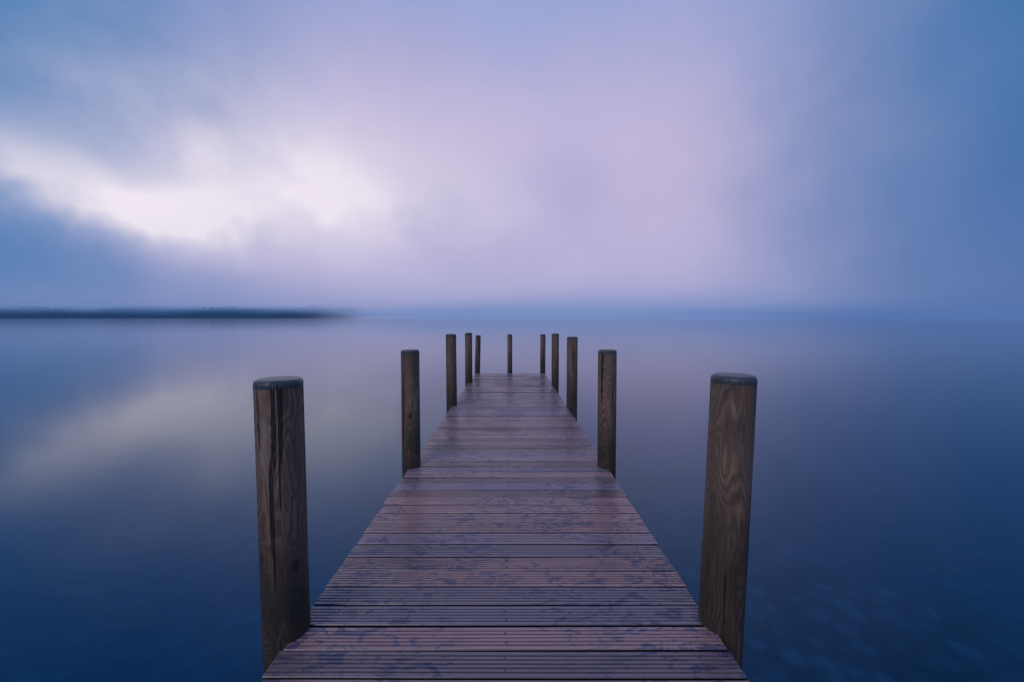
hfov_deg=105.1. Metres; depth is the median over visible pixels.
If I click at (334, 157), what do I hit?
sky
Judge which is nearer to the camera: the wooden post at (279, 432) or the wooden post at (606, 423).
the wooden post at (279, 432)
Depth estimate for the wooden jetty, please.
1.91 m
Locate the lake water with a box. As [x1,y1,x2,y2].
[0,316,1023,681]
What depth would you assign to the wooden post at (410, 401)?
3.31 m
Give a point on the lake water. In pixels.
(886, 528)
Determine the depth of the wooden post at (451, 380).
5.80 m
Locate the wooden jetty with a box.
[262,373,749,681]
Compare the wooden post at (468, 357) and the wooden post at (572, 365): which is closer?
the wooden post at (572, 365)
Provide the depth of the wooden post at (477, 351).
9.55 m
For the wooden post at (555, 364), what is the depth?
7.76 m
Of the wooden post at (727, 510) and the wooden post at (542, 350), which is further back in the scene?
the wooden post at (542, 350)
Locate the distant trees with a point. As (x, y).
(146, 313)
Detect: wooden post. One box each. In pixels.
[253,376,310,674]
[401,349,420,477]
[446,334,456,412]
[465,333,471,386]
[475,335,480,372]
[507,334,511,372]
[540,334,545,372]
[551,333,558,393]
[566,336,577,420]
[597,349,616,478]
[698,372,757,668]
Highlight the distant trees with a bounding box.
[0,308,338,317]
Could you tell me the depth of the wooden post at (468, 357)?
7.98 m
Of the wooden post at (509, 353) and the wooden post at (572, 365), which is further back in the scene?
the wooden post at (509, 353)
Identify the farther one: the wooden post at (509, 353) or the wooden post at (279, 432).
the wooden post at (509, 353)
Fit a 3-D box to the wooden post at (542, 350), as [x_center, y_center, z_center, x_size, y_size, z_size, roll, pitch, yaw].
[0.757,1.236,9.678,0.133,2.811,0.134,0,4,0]
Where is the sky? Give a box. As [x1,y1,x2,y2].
[0,0,1023,315]

